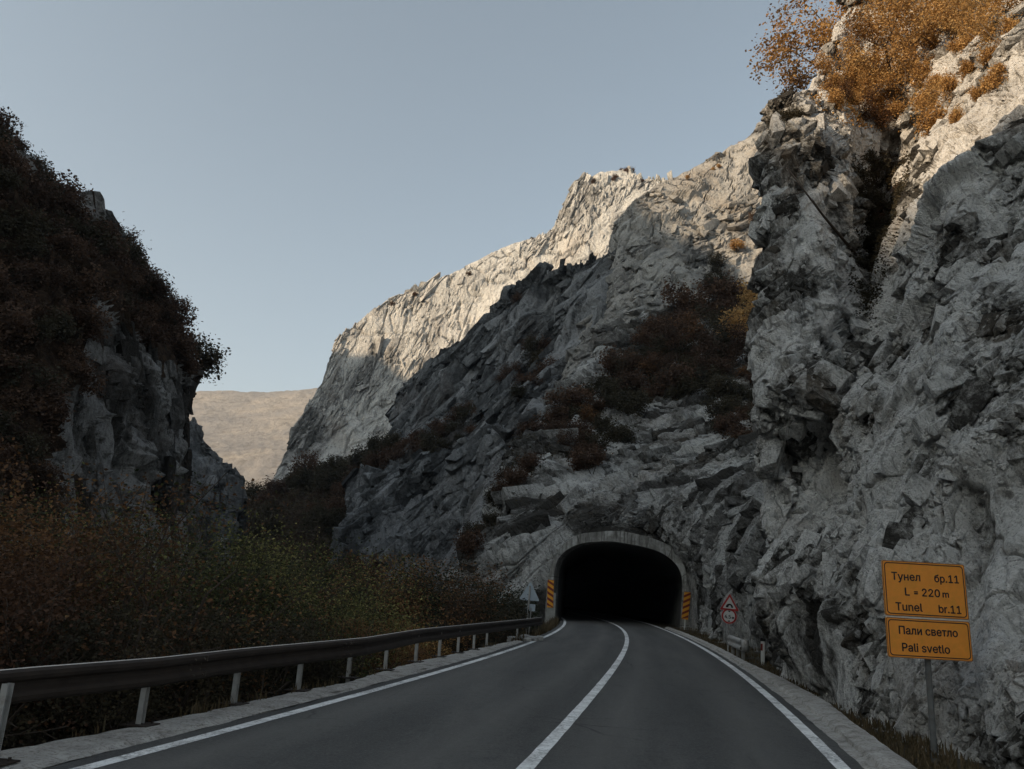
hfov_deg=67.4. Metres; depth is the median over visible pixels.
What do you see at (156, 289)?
tree
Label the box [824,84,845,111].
shrub
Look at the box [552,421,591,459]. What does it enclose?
shrub
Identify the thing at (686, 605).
hazard board
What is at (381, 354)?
rock face
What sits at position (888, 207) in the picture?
shrub
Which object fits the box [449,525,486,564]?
shrub
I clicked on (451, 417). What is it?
shrub
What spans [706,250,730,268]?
shrub
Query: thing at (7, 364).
tree
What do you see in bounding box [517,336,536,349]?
shrub
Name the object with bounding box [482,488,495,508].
shrub
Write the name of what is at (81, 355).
tree
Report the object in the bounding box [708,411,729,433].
shrub
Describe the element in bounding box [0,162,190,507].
undergrowth
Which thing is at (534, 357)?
shrub
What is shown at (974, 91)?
shrub
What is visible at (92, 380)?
tree
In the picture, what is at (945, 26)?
shrub
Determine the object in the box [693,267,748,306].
shrub
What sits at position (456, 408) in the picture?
shrub
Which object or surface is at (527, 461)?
shrub
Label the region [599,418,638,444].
shrub
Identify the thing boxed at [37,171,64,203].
tree
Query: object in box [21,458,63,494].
tree
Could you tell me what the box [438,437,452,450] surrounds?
shrub
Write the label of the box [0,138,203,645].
rock face
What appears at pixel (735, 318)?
shrub
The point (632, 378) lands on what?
shrub
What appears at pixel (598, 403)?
shrub
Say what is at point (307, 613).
bush
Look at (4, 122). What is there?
tree
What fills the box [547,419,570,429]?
shrub
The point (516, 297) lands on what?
shrub
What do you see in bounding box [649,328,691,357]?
shrub
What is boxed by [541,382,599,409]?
shrub
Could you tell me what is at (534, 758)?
road centre line
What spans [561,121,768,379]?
rock face
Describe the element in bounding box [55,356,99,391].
tree
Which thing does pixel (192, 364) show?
tree
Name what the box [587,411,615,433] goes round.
shrub
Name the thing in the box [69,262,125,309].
tree
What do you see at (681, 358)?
shrub
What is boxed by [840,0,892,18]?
tree
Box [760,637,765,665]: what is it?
delineator post
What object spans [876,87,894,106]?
shrub
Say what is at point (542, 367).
shrub
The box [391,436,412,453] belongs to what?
shrub
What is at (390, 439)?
shrub
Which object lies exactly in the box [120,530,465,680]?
bush
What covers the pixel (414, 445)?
shrub
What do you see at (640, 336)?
shrub
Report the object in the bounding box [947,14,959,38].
shrub
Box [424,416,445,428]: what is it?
shrub
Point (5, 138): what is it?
tree
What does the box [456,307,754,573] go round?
undergrowth
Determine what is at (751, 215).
shrub
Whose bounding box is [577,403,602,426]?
shrub
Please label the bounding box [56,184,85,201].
tree
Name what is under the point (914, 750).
grass
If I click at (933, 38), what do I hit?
shrub
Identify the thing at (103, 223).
tree
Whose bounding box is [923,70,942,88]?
shrub
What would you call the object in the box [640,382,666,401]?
shrub
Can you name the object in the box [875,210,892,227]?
shrub
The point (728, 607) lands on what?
warning sign
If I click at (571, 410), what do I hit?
shrub
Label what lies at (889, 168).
shrub
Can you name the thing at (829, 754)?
road edge line
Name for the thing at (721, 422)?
shrub
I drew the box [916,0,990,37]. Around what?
tree
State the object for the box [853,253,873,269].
shrub
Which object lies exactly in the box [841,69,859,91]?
shrub
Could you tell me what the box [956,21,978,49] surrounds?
shrub
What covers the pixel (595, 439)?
shrub
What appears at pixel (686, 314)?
shrub
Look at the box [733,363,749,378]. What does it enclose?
shrub
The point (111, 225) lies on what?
tree
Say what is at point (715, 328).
tree
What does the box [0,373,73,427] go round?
tree
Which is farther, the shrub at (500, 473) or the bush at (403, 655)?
the shrub at (500, 473)
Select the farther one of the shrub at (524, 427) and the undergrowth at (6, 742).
the shrub at (524, 427)
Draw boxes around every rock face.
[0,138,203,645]
[188,417,249,579]
[272,166,672,484]
[327,407,537,597]
[341,248,616,515]
[442,305,783,675]
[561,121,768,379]
[743,0,1023,768]
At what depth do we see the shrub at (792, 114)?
25.21 m
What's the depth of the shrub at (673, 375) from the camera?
84.34 m
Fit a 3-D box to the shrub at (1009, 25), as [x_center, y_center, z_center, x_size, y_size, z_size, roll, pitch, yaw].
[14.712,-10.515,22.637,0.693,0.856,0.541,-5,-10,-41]
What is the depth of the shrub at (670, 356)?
89.48 m
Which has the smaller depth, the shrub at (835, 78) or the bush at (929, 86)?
the bush at (929, 86)
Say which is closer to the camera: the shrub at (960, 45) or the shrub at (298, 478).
the shrub at (960, 45)
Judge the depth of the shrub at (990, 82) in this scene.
20.72 m
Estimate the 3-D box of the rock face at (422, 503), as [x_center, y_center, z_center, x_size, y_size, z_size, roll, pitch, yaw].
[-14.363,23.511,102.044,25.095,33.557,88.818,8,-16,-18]
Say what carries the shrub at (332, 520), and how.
on the wooded slope
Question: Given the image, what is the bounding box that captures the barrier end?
[728,635,748,659]
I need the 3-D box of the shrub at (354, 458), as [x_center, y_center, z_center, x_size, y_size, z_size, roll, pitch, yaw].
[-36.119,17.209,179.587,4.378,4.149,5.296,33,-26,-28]
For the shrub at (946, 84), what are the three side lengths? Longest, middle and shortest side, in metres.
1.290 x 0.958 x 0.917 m
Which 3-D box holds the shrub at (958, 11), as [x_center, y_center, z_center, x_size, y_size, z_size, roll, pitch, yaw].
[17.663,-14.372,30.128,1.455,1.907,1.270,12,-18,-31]
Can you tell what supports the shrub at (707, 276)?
on the rock face at (677, 228)
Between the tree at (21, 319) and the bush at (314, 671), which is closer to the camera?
the bush at (314, 671)
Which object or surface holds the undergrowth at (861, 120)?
on the rock face at (896, 433)
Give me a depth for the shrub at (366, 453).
144.48 m
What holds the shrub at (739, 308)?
on the rock face at (682, 481)
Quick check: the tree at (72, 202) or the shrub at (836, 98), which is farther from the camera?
the tree at (72, 202)
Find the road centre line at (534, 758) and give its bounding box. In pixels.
[516,612,628,768]
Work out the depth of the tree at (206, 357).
94.75 m
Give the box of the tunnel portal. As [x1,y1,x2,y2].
[544,531,689,629]
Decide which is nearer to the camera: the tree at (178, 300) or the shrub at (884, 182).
the shrub at (884, 182)
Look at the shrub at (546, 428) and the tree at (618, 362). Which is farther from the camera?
the tree at (618, 362)
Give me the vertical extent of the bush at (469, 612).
7.892 m
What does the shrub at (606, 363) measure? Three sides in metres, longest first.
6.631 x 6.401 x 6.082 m
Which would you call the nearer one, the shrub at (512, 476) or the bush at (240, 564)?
the bush at (240, 564)
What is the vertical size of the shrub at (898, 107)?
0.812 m
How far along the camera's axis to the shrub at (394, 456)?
134.52 m
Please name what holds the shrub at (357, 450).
on the wooded slope
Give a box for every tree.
[0,106,22,140]
[0,121,20,157]
[0,134,35,184]
[0,256,15,288]
[0,296,42,349]
[0,345,44,374]
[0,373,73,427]
[0,385,76,442]
[0,454,39,486]
[0,475,13,498]
[11,145,23,164]
[12,131,33,152]
[14,151,33,182]
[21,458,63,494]
[24,140,47,173]
[25,169,62,207]
[27,152,58,179]
[29,150,61,189]
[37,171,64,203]
[37,465,73,500]
[39,492,72,516]
[43,301,82,342]
[50,183,95,223]
[51,169,92,196]
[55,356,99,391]
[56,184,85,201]
[57,296,118,344]
[57,343,96,366]
[66,212,122,240]
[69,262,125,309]
[69,356,109,405]
[82,216,130,254]
[122,225,144,248]
[122,235,144,260]
[129,239,151,264]
[136,254,170,303]
[137,264,176,314]
[138,270,157,302]
[155,312,204,359]
[164,329,201,365]
[166,288,191,318]
[166,298,202,336]
[177,348,207,376]
[184,326,230,382]
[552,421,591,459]
[601,345,642,389]
[637,306,693,362]
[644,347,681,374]
[689,292,755,360]
[745,0,846,94]
[807,29,912,96]
[813,10,842,44]
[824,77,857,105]
[826,1,844,25]
[832,0,962,98]
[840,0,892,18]
[848,25,927,111]
[853,0,960,43]
[858,84,903,135]
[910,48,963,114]
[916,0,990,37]
[929,0,985,22]
[939,0,1022,65]
[946,0,1023,53]
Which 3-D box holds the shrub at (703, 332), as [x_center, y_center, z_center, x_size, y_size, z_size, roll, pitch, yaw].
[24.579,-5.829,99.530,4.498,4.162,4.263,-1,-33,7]
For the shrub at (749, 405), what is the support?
on the rock face at (682, 481)
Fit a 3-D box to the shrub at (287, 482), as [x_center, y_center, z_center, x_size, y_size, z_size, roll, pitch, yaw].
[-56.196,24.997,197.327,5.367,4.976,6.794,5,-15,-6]
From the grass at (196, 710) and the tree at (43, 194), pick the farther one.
the tree at (43, 194)
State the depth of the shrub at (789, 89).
28.73 m
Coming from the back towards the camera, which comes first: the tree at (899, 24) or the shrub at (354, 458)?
the shrub at (354, 458)
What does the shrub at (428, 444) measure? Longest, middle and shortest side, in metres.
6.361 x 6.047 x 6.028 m
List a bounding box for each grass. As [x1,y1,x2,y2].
[62,637,516,737]
[510,616,558,641]
[672,627,984,768]
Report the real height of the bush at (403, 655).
3.000 m
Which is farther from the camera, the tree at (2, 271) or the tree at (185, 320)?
the tree at (185, 320)
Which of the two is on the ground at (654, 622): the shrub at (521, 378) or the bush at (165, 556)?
the bush at (165, 556)
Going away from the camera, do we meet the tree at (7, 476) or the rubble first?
the rubble
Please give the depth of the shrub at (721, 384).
78.05 m
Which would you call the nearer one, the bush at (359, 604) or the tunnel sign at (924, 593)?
the tunnel sign at (924, 593)
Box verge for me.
[0,640,522,768]
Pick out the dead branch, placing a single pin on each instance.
(847, 244)
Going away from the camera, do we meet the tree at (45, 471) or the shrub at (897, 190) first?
the shrub at (897, 190)
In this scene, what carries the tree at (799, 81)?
on the rock face at (896, 433)
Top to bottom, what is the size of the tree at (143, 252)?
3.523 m
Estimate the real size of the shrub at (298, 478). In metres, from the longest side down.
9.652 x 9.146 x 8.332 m
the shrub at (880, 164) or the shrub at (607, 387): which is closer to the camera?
the shrub at (880, 164)
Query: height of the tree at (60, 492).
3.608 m
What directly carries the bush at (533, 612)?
on the ground at (654, 622)
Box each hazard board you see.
[546,580,555,621]
[682,591,690,629]
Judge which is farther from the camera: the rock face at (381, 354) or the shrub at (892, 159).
the rock face at (381, 354)
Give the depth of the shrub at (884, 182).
29.98 m
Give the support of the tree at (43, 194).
on the rock face at (136, 416)
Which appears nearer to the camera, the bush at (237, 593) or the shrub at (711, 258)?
the bush at (237, 593)
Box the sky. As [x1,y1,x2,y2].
[0,0,844,391]
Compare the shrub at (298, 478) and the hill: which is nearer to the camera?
the shrub at (298, 478)
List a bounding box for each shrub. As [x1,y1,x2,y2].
[244,480,266,492]
[245,482,262,497]
[248,509,288,535]
[254,491,282,505]
[260,473,285,496]
[282,474,294,490]
[287,448,321,479]
[288,463,316,493]
[311,506,344,536]
[312,454,347,476]
[348,450,362,466]
[349,433,379,463]
[359,446,378,466]
[361,450,383,467]
[366,431,389,452]
[375,429,404,453]
[376,443,396,469]
[384,447,404,463]
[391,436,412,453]
[405,430,424,453]
[408,428,426,438]
[418,428,443,452]
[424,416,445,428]
[429,419,449,438]
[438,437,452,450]
[442,409,459,421]
[443,419,468,434]
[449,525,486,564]
[451,400,472,413]
[453,400,476,423]
[454,433,464,442]
[461,518,486,533]
[462,421,476,434]
[470,407,483,420]
[476,523,493,532]
[479,512,500,523]
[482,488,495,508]
[487,477,508,495]
[490,468,511,484]
[492,374,504,383]
[498,359,529,377]
[502,466,531,486]
[509,383,525,400]
[510,369,542,385]
[511,292,523,303]
[511,450,543,472]
[512,417,547,438]
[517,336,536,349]
[520,332,543,361]
[524,347,543,369]
[527,402,577,424]
[532,350,558,376]
[535,334,552,353]
[536,414,576,429]
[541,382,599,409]
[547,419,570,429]
[557,398,586,422]
[565,416,594,433]
[566,444,612,473]
[571,437,598,456]
[577,380,607,403]
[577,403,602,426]
[579,427,610,450]
[586,396,613,416]
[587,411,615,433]
[591,372,611,388]
[595,344,643,377]
[597,377,623,397]
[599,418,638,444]
[605,381,652,419]
[612,368,651,394]
[626,325,656,346]
[629,351,666,384]
[634,312,674,344]
[640,314,663,330]
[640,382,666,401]
[648,358,699,397]
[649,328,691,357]
[659,277,712,318]
[661,310,686,328]
[661,372,704,400]
[663,355,692,370]
[665,307,709,344]
[672,308,698,323]
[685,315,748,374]
[688,322,714,339]
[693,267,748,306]
[698,372,744,400]
[699,329,744,363]
[701,338,744,366]
[703,272,717,286]
[703,394,731,422]
[704,294,748,322]
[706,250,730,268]
[708,265,722,274]
[708,309,721,325]
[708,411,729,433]
[712,411,746,436]
[713,272,734,286]
[713,304,748,340]
[717,391,744,412]
[722,377,752,398]
[722,418,752,438]
[727,237,746,251]
[729,276,747,302]
[731,299,750,315]
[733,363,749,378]
[735,289,757,310]
[735,403,753,420]
[742,294,757,315]
[743,370,752,384]
[743,386,752,403]
[743,400,754,430]
[748,211,754,222]
[764,108,786,127]
[775,84,801,95]
[779,106,806,121]
[824,70,845,88]
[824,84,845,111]
[841,42,870,85]
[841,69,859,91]
[847,84,866,114]
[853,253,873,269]
[856,162,881,196]
[862,284,880,296]
[864,146,894,187]
[864,219,884,247]
[868,186,887,207]
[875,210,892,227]
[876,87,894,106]
[877,173,891,190]
[879,202,893,216]
[882,153,894,176]
[885,160,895,182]
[887,99,906,116]
[888,180,906,200]
[893,60,914,85]
[903,57,932,91]
[904,81,941,116]
[913,100,950,138]
[922,29,943,49]
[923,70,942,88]
[923,101,940,114]
[932,68,958,98]
[939,17,950,33]
[944,34,960,56]
[946,101,964,127]
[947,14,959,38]
[949,1,974,27]
[955,37,966,51]
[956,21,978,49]
[956,57,974,82]
[965,85,984,101]
[973,39,1001,69]
[976,66,1008,94]
[980,21,995,44]
[987,61,1006,78]
[997,14,1019,34]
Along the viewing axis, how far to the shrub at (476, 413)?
129.13 m
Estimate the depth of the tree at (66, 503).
46.94 m
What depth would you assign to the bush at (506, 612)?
30.43 m
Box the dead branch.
[782,167,857,255]
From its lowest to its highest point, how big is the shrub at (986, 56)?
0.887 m
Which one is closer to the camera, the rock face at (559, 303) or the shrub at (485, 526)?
the shrub at (485, 526)
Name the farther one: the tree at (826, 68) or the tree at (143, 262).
the tree at (143, 262)
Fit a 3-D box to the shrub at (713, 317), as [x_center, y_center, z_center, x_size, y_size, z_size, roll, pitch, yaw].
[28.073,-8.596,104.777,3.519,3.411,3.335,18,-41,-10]
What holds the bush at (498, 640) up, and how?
on the ground at (654, 622)
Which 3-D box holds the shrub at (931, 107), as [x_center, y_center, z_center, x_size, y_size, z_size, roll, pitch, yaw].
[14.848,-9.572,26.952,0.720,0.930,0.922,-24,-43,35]
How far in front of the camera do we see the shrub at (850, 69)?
31.91 m
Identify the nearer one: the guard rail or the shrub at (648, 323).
the guard rail
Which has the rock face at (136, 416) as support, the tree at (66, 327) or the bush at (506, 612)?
the tree at (66, 327)
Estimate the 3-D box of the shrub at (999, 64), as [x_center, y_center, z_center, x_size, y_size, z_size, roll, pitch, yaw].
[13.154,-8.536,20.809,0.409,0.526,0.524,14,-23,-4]
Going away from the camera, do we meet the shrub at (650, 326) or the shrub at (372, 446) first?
the shrub at (650, 326)
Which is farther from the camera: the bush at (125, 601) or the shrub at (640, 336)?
the shrub at (640, 336)
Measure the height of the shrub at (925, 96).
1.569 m
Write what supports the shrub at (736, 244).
on the rock face at (677, 228)
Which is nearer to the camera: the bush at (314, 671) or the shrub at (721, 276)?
the bush at (314, 671)
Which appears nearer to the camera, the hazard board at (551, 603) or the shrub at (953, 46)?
the shrub at (953, 46)
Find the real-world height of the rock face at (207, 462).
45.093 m
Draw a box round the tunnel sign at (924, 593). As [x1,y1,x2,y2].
[881,560,972,764]
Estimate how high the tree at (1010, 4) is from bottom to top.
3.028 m
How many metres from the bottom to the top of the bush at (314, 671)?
2.920 m
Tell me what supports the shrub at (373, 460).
on the rock face at (559, 303)
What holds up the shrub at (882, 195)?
on the rock face at (896, 433)
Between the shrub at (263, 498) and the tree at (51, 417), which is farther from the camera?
the shrub at (263, 498)
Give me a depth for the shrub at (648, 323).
103.40 m
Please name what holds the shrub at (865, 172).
on the rock face at (896, 433)
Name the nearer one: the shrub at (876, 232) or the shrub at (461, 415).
the shrub at (876, 232)
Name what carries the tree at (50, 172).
on the rock face at (136, 416)
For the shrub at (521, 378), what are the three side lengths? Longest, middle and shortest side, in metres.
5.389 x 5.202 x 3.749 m
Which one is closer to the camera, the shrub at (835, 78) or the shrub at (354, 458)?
the shrub at (835, 78)
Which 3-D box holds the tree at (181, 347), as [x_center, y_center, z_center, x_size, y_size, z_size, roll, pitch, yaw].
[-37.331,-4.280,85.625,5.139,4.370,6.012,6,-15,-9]
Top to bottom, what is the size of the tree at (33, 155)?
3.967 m
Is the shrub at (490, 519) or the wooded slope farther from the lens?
the wooded slope
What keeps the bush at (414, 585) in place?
on the ground at (654, 622)
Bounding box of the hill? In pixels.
[189,388,316,488]
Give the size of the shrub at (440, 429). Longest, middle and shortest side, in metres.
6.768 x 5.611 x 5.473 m
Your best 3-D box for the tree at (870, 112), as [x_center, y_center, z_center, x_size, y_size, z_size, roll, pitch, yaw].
[14.179,-10.455,30.430,2.015,2.569,2.344,10,-17,-24]
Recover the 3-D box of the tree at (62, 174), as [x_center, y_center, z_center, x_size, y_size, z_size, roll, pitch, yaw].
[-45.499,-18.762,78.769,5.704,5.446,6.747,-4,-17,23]
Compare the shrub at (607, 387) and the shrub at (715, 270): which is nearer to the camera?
the shrub at (607, 387)
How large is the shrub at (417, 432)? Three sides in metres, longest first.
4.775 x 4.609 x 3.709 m
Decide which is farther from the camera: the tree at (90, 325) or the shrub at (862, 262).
the tree at (90, 325)
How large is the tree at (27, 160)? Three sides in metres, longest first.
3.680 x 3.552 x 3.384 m
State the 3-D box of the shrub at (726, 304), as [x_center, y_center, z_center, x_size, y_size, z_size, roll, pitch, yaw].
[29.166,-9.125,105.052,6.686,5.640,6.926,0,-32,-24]
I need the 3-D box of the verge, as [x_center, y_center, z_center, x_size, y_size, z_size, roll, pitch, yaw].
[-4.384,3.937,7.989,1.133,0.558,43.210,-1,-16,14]
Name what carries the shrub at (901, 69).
on the rock face at (896, 433)
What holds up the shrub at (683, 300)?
on the rock face at (682, 481)
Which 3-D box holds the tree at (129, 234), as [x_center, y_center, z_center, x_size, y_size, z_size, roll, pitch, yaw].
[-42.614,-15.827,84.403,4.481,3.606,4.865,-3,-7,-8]
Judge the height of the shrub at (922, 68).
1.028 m
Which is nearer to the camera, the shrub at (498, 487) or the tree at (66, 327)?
the tree at (66, 327)
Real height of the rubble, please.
0.273 m
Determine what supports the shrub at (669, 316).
on the rock face at (682, 481)
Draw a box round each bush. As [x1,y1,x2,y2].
[0,437,321,745]
[0,442,366,737]
[0,455,381,732]
[0,484,404,748]
[0,490,342,716]
[0,511,233,747]
[0,601,231,750]
[15,600,301,733]
[113,522,408,712]
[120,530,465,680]
[159,607,366,707]
[212,552,521,642]
[278,548,523,664]
[319,613,444,679]
[332,572,531,653]
[348,621,468,665]
[405,616,504,657]
[426,575,542,635]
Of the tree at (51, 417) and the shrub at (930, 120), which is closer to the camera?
the shrub at (930, 120)
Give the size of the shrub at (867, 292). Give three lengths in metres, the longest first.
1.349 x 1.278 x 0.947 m
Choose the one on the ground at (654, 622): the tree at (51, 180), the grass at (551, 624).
the grass at (551, 624)
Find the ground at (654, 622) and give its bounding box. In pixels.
[64,606,995,768]
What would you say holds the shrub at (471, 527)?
on the rock face at (682, 481)
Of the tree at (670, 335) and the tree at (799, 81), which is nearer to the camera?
the tree at (799, 81)
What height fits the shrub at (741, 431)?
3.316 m
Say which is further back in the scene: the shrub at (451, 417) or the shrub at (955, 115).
the shrub at (451, 417)
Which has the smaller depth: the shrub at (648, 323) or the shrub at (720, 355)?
the shrub at (720, 355)
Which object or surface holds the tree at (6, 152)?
on the rock face at (136, 416)
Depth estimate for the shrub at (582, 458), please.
64.28 m
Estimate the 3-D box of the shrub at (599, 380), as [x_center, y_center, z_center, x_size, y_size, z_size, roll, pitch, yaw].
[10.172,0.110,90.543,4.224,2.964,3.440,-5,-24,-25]
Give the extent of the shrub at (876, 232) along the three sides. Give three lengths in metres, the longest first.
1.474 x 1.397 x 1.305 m
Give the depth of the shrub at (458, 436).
128.30 m
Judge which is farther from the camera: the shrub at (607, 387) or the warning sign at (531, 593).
the shrub at (607, 387)
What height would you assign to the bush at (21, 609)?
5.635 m
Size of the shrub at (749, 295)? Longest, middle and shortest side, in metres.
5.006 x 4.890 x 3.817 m
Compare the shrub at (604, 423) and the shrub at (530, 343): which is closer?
the shrub at (604, 423)
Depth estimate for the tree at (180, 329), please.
86.92 m
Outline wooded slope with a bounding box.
[198,450,421,613]
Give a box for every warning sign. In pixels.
[520,582,538,633]
[720,594,738,651]
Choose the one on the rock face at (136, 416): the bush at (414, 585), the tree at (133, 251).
the tree at (133, 251)
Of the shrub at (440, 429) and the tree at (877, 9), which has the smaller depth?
the tree at (877, 9)
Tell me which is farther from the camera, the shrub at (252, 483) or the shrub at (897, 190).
the shrub at (252, 483)
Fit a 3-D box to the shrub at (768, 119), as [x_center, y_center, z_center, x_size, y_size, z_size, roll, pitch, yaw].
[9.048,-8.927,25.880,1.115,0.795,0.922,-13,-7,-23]
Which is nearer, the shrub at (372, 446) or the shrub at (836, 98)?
the shrub at (836, 98)
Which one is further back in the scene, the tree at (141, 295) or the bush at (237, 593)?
the tree at (141, 295)
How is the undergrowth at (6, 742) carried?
on the ground at (654, 622)
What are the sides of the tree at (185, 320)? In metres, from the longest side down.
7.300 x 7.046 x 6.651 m
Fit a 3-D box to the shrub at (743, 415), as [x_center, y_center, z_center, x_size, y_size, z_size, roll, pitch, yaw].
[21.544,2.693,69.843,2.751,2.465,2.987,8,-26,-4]
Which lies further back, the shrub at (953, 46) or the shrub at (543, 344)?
the shrub at (543, 344)
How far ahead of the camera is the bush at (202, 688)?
11.14 m
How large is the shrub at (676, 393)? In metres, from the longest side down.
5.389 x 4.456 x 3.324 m
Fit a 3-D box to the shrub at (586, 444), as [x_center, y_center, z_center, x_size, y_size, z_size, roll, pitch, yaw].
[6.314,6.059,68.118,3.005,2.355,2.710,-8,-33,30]
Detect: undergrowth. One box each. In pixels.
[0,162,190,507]
[4,629,539,746]
[240,445,367,549]
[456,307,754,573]
[808,57,920,137]
[846,150,911,334]
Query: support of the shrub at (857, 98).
on the rock face at (896, 433)
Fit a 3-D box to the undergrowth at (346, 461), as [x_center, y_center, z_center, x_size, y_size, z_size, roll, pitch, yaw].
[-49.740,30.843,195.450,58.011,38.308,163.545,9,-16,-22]
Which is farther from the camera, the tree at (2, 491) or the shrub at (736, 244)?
the shrub at (736, 244)
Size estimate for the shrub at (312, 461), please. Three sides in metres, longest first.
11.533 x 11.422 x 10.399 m
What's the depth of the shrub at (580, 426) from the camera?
74.30 m
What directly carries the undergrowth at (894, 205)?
on the rock face at (896, 433)
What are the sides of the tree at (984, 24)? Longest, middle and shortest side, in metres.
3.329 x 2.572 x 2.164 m
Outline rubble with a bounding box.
[507,634,543,641]
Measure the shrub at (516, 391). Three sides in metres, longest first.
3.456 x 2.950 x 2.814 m
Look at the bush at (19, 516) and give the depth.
11.65 m
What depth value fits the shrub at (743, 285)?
107.88 m
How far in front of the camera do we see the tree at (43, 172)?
72.69 m
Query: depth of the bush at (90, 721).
8.95 m
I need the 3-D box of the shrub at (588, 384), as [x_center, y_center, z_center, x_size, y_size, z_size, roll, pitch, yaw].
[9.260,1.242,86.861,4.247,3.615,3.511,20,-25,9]
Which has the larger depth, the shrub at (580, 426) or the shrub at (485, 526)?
the shrub at (580, 426)
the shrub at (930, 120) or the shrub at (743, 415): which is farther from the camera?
the shrub at (743, 415)
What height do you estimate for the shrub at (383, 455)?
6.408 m
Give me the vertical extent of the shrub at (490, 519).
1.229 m
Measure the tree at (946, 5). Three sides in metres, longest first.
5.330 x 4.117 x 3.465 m
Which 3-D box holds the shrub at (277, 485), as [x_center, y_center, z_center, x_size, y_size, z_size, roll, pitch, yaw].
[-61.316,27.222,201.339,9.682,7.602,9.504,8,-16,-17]
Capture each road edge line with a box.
[71,618,565,768]
[569,609,850,768]
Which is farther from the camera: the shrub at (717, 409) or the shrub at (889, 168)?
the shrub at (717, 409)
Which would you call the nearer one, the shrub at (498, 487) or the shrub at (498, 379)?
the shrub at (498, 487)
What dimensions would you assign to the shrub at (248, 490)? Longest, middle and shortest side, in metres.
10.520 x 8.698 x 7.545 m
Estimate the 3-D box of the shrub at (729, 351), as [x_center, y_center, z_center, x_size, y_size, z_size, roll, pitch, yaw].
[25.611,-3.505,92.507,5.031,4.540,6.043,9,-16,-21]
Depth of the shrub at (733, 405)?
72.49 m
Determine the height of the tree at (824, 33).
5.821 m
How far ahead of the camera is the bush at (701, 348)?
87.97 m
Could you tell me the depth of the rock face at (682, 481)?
56.96 m
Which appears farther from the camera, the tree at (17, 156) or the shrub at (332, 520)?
the shrub at (332, 520)
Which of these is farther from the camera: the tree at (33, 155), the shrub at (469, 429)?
the shrub at (469, 429)
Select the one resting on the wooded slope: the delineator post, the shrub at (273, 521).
the shrub at (273, 521)
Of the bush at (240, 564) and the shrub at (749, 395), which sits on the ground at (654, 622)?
the bush at (240, 564)
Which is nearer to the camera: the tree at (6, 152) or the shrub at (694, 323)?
the tree at (6, 152)
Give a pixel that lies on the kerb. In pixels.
(863, 748)
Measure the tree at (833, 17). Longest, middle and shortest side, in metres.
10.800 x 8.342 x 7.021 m
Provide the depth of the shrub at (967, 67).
23.79 m
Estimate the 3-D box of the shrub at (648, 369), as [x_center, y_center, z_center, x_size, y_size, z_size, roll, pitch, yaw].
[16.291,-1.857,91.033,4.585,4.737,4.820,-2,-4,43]
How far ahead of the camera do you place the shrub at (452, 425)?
132.26 m
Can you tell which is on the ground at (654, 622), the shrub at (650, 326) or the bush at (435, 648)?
the bush at (435, 648)
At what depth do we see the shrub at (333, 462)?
182.94 m
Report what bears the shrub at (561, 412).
on the rock face at (682, 481)
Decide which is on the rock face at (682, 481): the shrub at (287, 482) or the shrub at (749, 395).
the shrub at (749, 395)
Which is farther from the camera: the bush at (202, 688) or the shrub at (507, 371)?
the shrub at (507, 371)
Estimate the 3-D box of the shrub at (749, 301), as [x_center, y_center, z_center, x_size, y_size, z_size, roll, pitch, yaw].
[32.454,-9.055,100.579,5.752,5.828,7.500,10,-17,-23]
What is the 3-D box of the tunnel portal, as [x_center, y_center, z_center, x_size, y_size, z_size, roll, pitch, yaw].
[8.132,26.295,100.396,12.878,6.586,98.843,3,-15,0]
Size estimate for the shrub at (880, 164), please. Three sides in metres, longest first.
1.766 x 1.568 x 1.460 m
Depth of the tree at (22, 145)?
70.84 m
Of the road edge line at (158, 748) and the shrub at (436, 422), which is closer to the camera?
the road edge line at (158, 748)
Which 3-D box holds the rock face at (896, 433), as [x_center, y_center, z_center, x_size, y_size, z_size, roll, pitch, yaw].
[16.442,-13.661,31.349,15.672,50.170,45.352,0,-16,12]
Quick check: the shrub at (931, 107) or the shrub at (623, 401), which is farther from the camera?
the shrub at (623, 401)
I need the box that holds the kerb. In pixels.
[664,627,916,768]
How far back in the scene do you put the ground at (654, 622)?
53.45 m
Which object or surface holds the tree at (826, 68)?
on the rock face at (896, 433)
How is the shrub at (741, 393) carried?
on the rock face at (682, 481)
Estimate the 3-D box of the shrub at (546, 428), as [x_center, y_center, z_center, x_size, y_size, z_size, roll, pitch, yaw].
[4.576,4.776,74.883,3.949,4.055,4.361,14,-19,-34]
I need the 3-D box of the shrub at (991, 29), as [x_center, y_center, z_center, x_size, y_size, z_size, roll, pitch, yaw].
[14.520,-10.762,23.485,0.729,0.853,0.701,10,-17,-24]
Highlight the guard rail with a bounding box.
[0,617,542,766]
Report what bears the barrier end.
on the ground at (654, 622)
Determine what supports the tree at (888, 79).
on the rock face at (896, 433)
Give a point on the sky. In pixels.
(295, 168)
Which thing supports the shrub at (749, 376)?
on the rock face at (682, 481)
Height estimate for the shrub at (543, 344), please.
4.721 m

